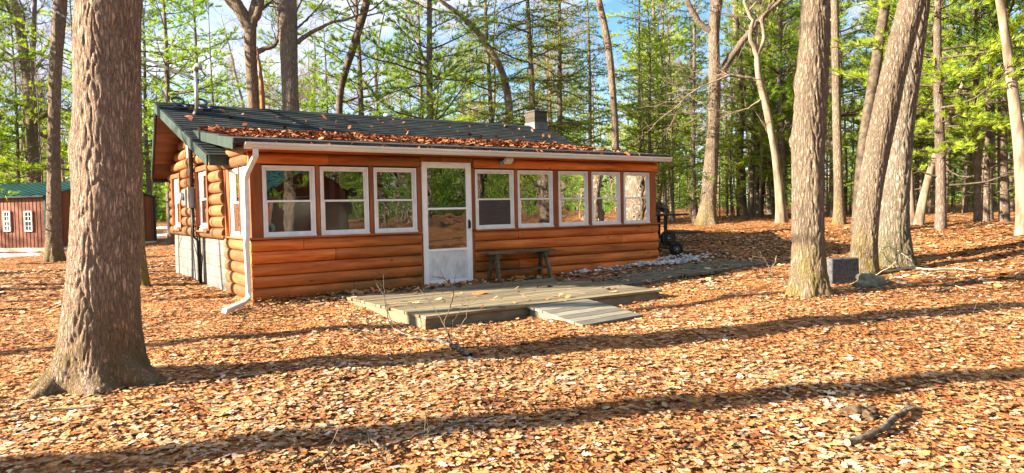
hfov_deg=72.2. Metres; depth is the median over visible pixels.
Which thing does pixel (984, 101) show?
pine tree
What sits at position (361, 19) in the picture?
oak tree
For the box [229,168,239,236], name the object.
window
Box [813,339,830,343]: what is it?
stick
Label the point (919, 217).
oak tree
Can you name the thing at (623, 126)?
pine tree
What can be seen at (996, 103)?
pine tree
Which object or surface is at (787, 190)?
hemlock tree
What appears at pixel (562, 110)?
pine tree
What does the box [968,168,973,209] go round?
hemlock tree
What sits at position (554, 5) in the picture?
pine tree
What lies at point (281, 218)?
window
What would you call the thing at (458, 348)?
fallen branch
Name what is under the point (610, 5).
sky
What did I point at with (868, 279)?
rock
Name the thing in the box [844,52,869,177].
pine tree
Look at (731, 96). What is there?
sapling
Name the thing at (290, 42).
oak tree
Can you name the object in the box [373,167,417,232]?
window
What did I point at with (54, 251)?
oak tree
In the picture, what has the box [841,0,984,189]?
pine tree
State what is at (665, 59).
bare tree
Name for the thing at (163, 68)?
bare tree
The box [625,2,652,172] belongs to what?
sapling
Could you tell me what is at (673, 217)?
sapling
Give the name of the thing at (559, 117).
spruce tree
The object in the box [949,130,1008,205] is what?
pine tree
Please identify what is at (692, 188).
pine tree
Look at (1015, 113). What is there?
oak tree
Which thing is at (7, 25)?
pine tree
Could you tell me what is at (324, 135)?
roof leaf litter
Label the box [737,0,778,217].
sapling
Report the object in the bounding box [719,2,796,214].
pine tree
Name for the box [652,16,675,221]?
sapling
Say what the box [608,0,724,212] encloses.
pine tree
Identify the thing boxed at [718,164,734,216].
hemlock tree
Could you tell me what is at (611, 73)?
oak tree
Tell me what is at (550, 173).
window
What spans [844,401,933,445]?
cut branch
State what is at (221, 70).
pine tree
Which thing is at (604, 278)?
path leaf litter
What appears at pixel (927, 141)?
pine tree
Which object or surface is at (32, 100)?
tree
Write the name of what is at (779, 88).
pine tree
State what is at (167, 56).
pine tree
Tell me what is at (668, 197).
hemlock tree
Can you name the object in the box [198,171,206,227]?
window
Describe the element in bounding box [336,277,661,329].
deck
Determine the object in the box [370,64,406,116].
pine tree
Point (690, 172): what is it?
pine tree
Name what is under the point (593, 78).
spruce tree
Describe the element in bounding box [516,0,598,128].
spruce tree
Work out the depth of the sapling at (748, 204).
26.88 m
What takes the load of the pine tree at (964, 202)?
on the ground
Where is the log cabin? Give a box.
[151,63,671,313]
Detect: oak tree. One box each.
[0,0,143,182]
[26,0,166,400]
[42,0,67,261]
[140,180,150,286]
[224,0,328,107]
[249,0,442,110]
[336,0,424,113]
[401,0,539,123]
[595,0,618,150]
[599,0,782,225]
[624,0,791,222]
[783,0,846,224]
[785,0,833,298]
[849,0,925,274]
[850,0,890,237]
[858,0,948,223]
[878,0,930,266]
[886,0,1022,224]
[995,0,1023,235]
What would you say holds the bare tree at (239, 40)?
on the ground
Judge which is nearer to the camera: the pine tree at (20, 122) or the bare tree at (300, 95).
the bare tree at (300, 95)
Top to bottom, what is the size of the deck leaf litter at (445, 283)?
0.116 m
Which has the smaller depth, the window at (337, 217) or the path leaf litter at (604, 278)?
the window at (337, 217)
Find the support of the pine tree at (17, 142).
on the ground
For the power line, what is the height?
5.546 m
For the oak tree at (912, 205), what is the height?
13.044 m
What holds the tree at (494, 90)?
on the ground
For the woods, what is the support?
on the ground
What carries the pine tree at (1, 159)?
on the ground
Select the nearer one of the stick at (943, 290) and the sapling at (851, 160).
the stick at (943, 290)
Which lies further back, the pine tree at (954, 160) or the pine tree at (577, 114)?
the pine tree at (577, 114)
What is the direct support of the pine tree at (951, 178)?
on the ground
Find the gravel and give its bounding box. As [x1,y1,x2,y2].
[560,252,727,275]
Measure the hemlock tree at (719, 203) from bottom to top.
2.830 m
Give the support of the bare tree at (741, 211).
on the ground
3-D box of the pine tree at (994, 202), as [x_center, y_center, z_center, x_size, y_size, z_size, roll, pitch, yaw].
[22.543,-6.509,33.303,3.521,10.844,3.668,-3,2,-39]
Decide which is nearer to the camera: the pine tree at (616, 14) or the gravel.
the gravel
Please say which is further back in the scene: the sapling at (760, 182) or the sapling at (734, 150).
the sapling at (734, 150)
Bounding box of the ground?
[0,202,1023,472]
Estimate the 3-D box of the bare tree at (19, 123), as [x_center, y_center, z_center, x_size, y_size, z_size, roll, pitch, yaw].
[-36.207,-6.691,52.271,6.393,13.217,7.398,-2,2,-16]
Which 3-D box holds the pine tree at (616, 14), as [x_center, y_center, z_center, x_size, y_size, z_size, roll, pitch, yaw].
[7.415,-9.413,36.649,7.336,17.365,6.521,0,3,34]
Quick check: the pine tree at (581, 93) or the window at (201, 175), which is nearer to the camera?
the window at (201, 175)
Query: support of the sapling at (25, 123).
on the ground
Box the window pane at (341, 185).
[323,171,360,199]
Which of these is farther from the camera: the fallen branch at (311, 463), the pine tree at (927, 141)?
the pine tree at (927, 141)
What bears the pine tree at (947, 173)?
on the ground
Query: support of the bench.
on the deck
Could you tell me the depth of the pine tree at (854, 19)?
29.18 m
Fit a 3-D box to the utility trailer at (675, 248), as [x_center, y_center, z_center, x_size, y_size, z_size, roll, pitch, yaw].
[3.835,0.137,16.380,1.139,0.551,1.420,-1,2,0]
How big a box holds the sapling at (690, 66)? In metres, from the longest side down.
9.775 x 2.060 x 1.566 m
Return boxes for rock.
[850,271,887,288]
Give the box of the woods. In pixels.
[0,97,1014,221]
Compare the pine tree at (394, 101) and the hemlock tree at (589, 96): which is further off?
the pine tree at (394, 101)
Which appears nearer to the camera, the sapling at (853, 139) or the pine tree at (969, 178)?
the sapling at (853, 139)
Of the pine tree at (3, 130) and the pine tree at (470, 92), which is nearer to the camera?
the pine tree at (3, 130)
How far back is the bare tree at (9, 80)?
41.57 m
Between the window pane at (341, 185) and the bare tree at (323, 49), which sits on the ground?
the bare tree at (323, 49)
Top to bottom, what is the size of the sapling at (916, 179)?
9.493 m
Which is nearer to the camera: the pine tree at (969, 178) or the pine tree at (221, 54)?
the pine tree at (221, 54)
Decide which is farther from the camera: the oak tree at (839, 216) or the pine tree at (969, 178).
the pine tree at (969, 178)
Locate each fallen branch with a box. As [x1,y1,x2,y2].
[0,406,94,424]
[305,428,339,472]
[324,394,501,464]
[357,270,476,356]
[876,239,976,288]
[935,293,1022,330]
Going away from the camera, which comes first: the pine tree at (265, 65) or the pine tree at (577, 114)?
the pine tree at (265, 65)
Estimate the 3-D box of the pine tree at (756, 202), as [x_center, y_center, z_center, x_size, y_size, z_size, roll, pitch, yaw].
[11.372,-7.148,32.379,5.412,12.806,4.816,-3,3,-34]
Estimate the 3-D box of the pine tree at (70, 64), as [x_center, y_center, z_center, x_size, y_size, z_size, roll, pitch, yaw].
[-22.574,-7.543,39.435,5.492,15.944,5.094,-3,2,-29]
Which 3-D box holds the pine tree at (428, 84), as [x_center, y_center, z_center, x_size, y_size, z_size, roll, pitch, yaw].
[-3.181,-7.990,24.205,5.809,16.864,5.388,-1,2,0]
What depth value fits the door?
12.04 m
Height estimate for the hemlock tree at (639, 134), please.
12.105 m
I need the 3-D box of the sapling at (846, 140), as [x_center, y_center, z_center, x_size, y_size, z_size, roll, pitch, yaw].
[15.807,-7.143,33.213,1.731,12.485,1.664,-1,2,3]
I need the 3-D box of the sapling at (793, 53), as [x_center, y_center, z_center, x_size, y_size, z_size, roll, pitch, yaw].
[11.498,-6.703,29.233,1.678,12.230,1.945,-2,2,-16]
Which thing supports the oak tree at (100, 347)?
on the ground
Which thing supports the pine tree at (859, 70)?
on the ground
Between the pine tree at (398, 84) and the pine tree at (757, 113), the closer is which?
the pine tree at (757, 113)
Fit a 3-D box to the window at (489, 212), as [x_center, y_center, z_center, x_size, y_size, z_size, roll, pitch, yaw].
[-0.314,-0.665,12.585,0.831,1.058,0.085,-3,3,-34]
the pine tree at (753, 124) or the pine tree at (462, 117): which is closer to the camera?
the pine tree at (753, 124)
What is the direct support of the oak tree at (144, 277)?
on the ground
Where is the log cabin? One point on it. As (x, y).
(258, 217)
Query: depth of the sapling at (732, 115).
31.28 m
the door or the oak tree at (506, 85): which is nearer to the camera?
the door
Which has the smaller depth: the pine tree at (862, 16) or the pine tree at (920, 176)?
the pine tree at (920, 176)
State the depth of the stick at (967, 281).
10.94 m
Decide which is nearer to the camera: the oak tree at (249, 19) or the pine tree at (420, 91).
the oak tree at (249, 19)
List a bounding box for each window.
[3,211,10,231]
[23,211,32,231]
[174,178,179,226]
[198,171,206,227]
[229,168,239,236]
[239,166,246,236]
[261,165,316,237]
[319,166,369,234]
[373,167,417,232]
[474,169,514,229]
[517,170,553,227]
[558,171,588,225]
[591,172,621,224]
[623,172,650,223]
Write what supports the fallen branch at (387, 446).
on the ground
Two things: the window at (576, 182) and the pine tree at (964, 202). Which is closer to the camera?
the window at (576, 182)
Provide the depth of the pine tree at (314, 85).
26.71 m
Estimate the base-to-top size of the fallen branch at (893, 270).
0.861 m
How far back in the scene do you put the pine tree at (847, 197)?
28.79 m
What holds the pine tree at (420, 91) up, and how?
on the ground
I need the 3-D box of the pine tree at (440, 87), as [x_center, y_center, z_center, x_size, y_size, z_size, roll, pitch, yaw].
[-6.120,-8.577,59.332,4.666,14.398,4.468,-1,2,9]
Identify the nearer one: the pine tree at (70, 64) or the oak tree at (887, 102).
the oak tree at (887, 102)
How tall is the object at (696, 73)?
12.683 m
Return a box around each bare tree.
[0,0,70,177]
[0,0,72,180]
[0,16,23,143]
[0,23,69,181]
[0,41,46,179]
[0,64,67,180]
[36,14,160,172]
[141,11,214,188]
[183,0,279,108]
[190,57,246,104]
[208,9,317,111]
[214,0,333,112]
[276,0,368,112]
[278,0,341,111]
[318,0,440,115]
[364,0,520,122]
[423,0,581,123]
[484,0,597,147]
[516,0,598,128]
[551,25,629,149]
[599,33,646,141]
[630,4,687,137]
[633,29,706,146]
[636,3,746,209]
[665,0,798,216]
[676,12,750,204]
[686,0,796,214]
[696,0,864,214]
[701,7,789,174]
[705,1,874,156]
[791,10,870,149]
[842,1,890,121]
[844,1,932,116]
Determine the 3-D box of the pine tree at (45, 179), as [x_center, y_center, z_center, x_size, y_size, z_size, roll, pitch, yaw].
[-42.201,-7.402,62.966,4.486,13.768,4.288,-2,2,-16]
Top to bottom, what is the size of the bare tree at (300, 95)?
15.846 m
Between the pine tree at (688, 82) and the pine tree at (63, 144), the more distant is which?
the pine tree at (63, 144)
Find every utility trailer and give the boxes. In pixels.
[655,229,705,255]
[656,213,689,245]
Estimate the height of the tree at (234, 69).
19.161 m
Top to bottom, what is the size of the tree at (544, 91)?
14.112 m
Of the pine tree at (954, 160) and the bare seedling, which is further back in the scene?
the pine tree at (954, 160)
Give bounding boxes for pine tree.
[0,0,25,179]
[0,0,46,198]
[0,0,63,183]
[0,0,72,182]
[0,11,45,183]
[0,70,46,182]
[24,82,47,181]
[49,21,157,163]
[61,111,69,180]
[141,0,193,212]
[141,0,245,244]
[142,0,243,147]
[173,0,246,106]
[214,56,243,106]
[239,0,315,110]
[259,55,281,108]
[265,74,281,109]
[298,0,425,117]
[299,0,364,114]
[301,63,331,112]
[329,0,501,120]
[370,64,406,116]
[373,0,464,119]
[378,35,424,117]
[422,52,451,119]
[434,36,485,121]
[443,49,488,122]
[447,22,498,121]
[459,16,504,122]
[503,37,545,123]
[535,1,579,133]
[552,93,574,141]
[562,50,595,143]
[565,80,587,144]
[566,77,599,146]
[579,0,733,213]
[601,2,704,203]
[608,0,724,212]
[615,30,665,186]
[621,29,689,160]
[631,0,721,219]
[636,32,689,208]
[658,19,723,218]
[671,119,704,214]
[676,119,703,206]
[690,0,797,216]
[701,16,747,211]
[704,52,750,177]
[706,0,853,214]
[716,114,752,220]
[719,0,826,214]
[719,1,799,197]
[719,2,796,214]
[720,0,791,214]
[725,0,849,206]
[746,140,769,206]
[748,11,797,186]
[776,0,893,215]
[793,13,864,215]
[824,98,854,217]
[826,0,943,175]
[829,0,1023,229]
[839,0,985,168]
[841,0,944,174]
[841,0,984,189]
[842,153,854,206]
[843,4,879,149]
[844,0,1023,219]
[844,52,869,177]
[883,0,953,187]
[913,0,961,205]
[913,15,960,199]
[914,158,934,207]
[915,0,1023,212]
[918,1,987,212]
[919,0,1023,222]
[925,0,1023,220]
[930,0,1007,205]
[930,28,1007,190]
[933,144,961,198]
[945,0,1023,221]
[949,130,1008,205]
[950,131,981,210]
[955,9,1023,193]
[957,0,1021,205]
[967,156,981,204]
[982,0,1023,211]
[993,129,1014,205]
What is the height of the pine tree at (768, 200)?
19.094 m
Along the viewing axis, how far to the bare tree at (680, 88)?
59.80 m
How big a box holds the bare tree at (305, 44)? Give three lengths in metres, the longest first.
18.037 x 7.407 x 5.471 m
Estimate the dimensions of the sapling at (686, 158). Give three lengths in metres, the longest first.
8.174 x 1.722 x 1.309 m
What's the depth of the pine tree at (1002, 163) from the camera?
18.38 m
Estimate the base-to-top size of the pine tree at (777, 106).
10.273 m
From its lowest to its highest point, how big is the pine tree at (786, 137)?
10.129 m
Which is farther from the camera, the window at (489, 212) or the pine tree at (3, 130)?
the pine tree at (3, 130)
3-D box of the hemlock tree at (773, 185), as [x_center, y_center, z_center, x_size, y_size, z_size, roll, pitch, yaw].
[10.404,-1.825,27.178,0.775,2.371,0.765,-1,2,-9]
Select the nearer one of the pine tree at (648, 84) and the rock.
the rock
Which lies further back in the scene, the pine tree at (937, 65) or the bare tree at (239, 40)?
the bare tree at (239, 40)
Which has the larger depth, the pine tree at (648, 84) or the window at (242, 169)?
the pine tree at (648, 84)
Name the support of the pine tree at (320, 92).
on the ground
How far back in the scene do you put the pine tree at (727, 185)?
25.61 m
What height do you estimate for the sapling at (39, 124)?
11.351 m
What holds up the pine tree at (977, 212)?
on the ground
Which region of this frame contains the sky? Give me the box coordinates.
[0,0,1023,206]
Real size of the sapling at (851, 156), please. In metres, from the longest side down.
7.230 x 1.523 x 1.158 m
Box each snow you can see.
[0,253,35,256]
[157,233,166,236]
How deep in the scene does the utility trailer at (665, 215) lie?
18.26 m
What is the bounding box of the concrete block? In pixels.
[826,257,858,284]
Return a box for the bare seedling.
[751,251,776,275]
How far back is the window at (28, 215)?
28.84 m
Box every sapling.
[4,60,45,182]
[32,34,47,182]
[586,19,609,147]
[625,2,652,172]
[635,0,664,137]
[651,0,675,220]
[652,0,682,201]
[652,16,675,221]
[655,60,669,219]
[675,58,695,213]
[688,7,708,213]
[721,22,749,199]
[721,81,744,206]
[722,21,735,215]
[723,77,746,216]
[725,0,757,218]
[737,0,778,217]
[772,1,794,173]
[839,13,853,211]
[841,61,865,214]
[842,62,861,211]
[842,69,857,191]
[914,131,917,204]
[927,14,943,212]
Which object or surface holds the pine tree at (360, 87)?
on the ground
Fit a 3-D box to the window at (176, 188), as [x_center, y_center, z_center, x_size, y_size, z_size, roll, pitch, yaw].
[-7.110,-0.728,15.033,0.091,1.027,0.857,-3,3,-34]
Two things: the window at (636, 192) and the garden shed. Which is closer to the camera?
the window at (636, 192)
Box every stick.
[576,335,593,339]
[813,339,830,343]
[935,287,951,292]
[962,277,979,282]
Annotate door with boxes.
[420,162,472,284]
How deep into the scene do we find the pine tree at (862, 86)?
28.64 m
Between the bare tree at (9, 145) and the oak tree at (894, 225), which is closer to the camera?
the oak tree at (894, 225)
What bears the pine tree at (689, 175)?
on the ground
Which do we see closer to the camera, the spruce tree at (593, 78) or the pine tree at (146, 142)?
the pine tree at (146, 142)
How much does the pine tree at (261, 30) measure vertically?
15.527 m
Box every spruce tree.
[432,0,551,123]
[454,0,608,143]
[501,0,635,150]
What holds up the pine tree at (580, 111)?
on the ground
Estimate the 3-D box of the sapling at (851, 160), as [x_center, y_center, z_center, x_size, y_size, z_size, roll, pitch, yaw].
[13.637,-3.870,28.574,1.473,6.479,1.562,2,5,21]
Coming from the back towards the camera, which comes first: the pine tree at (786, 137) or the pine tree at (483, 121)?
the pine tree at (483, 121)
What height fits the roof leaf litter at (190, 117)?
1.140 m
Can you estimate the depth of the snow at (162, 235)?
39.33 m
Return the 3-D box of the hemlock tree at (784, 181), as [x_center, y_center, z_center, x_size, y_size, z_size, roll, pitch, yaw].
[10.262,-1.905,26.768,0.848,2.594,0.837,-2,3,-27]
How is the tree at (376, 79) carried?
on the ground
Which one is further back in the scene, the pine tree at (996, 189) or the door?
the pine tree at (996, 189)
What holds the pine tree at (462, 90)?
on the ground
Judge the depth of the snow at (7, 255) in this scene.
24.90 m
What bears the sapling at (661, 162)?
on the ground
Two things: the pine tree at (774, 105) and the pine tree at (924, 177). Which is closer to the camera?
the pine tree at (924, 177)
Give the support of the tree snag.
on the ground
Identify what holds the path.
on the ground
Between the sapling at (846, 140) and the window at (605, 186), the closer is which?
the window at (605, 186)
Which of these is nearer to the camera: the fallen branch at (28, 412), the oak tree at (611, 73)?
the fallen branch at (28, 412)
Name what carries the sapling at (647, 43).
on the ground
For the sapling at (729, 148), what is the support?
on the ground
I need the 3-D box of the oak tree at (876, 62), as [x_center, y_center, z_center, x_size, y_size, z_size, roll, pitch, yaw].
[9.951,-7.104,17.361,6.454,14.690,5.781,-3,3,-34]
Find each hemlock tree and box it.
[548,1,634,149]
[594,0,683,199]
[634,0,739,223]
[667,135,681,208]
[716,158,729,216]
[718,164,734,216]
[767,161,787,216]
[773,154,790,216]
[786,158,790,209]
[949,154,962,210]
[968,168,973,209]
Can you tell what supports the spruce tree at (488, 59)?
on the ground
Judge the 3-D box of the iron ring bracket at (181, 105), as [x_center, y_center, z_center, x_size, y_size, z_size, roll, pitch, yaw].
[-6.320,-2.543,13.340,0.268,0.302,0.520,-3,3,-34]
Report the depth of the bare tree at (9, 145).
54.88 m
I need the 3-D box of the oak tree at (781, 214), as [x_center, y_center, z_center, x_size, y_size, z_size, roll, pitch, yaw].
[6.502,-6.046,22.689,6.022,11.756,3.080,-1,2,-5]
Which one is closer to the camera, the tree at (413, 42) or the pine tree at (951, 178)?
the pine tree at (951, 178)
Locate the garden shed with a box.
[0,181,158,251]
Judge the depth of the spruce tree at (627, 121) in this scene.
59.17 m
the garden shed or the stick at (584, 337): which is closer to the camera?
the stick at (584, 337)
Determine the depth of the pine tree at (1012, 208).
25.93 m
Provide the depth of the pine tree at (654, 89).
29.46 m
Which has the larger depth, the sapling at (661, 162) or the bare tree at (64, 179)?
the bare tree at (64, 179)
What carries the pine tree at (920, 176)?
on the ground
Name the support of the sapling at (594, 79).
on the ground
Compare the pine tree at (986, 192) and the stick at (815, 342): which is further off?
the pine tree at (986, 192)
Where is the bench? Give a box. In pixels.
[481,248,555,280]
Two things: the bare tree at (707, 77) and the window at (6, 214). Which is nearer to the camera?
the window at (6, 214)
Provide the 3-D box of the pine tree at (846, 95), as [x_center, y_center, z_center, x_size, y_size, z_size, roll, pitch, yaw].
[12.209,-5.546,27.408,3.395,10.038,3.259,1,5,41]
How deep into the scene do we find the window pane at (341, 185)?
12.64 m
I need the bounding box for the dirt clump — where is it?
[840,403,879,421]
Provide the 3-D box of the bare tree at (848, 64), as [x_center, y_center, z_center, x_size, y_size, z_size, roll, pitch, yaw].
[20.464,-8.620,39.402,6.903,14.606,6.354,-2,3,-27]
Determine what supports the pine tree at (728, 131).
on the ground
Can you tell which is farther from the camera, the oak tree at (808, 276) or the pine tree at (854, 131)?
the pine tree at (854, 131)
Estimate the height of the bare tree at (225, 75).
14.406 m
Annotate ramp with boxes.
[527,299,642,326]
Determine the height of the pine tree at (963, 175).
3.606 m
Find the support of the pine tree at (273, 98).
on the ground
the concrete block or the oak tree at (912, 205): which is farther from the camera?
the oak tree at (912, 205)
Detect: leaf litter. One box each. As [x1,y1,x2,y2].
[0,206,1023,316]
[185,105,639,155]
[197,125,620,151]
[339,273,620,308]
[587,259,748,282]
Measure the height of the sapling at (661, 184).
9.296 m
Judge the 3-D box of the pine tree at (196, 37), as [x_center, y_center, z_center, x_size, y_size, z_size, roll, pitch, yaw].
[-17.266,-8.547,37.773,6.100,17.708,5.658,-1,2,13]
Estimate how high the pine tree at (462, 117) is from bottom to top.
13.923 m
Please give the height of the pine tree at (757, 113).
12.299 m
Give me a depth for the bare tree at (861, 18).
56.12 m
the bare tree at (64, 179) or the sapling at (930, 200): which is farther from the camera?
the bare tree at (64, 179)
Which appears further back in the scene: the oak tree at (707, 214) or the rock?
the oak tree at (707, 214)
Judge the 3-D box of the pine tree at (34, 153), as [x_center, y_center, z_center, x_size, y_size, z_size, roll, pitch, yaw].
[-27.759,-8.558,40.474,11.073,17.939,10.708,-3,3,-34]
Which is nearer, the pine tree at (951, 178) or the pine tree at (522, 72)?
the pine tree at (951, 178)
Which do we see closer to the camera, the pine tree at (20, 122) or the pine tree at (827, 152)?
the pine tree at (827, 152)
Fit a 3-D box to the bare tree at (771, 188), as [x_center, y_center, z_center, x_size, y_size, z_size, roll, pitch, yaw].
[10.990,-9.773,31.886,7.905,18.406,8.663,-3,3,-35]
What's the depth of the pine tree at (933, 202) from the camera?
42.58 m
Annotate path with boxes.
[577,259,770,285]
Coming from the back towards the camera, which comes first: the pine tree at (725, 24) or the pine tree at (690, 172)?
the pine tree at (725, 24)
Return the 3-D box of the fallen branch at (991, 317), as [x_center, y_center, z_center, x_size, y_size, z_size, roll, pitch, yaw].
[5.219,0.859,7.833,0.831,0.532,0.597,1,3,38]
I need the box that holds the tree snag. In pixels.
[256,47,264,108]
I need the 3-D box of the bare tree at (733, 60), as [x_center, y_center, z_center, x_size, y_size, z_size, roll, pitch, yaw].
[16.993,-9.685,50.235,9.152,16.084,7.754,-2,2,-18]
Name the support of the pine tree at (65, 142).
on the ground
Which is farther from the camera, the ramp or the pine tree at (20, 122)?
the pine tree at (20, 122)
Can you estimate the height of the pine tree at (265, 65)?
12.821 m
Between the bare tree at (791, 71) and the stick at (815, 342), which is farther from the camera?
the bare tree at (791, 71)
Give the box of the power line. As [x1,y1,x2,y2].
[39,0,207,82]
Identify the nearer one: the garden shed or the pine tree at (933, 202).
the garden shed
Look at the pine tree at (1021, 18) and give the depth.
19.32 m
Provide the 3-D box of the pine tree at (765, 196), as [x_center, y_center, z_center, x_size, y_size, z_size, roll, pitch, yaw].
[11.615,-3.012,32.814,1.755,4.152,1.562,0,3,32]
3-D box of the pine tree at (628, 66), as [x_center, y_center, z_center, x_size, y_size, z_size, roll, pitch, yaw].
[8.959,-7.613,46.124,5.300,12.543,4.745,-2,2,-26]
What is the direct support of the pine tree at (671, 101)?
on the ground
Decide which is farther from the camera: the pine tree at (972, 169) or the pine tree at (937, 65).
the pine tree at (972, 169)
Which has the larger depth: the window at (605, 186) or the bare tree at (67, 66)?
the bare tree at (67, 66)
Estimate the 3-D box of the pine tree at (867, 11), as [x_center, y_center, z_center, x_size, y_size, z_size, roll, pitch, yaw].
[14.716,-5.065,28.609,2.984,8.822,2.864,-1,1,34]
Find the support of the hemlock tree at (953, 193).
on the ground

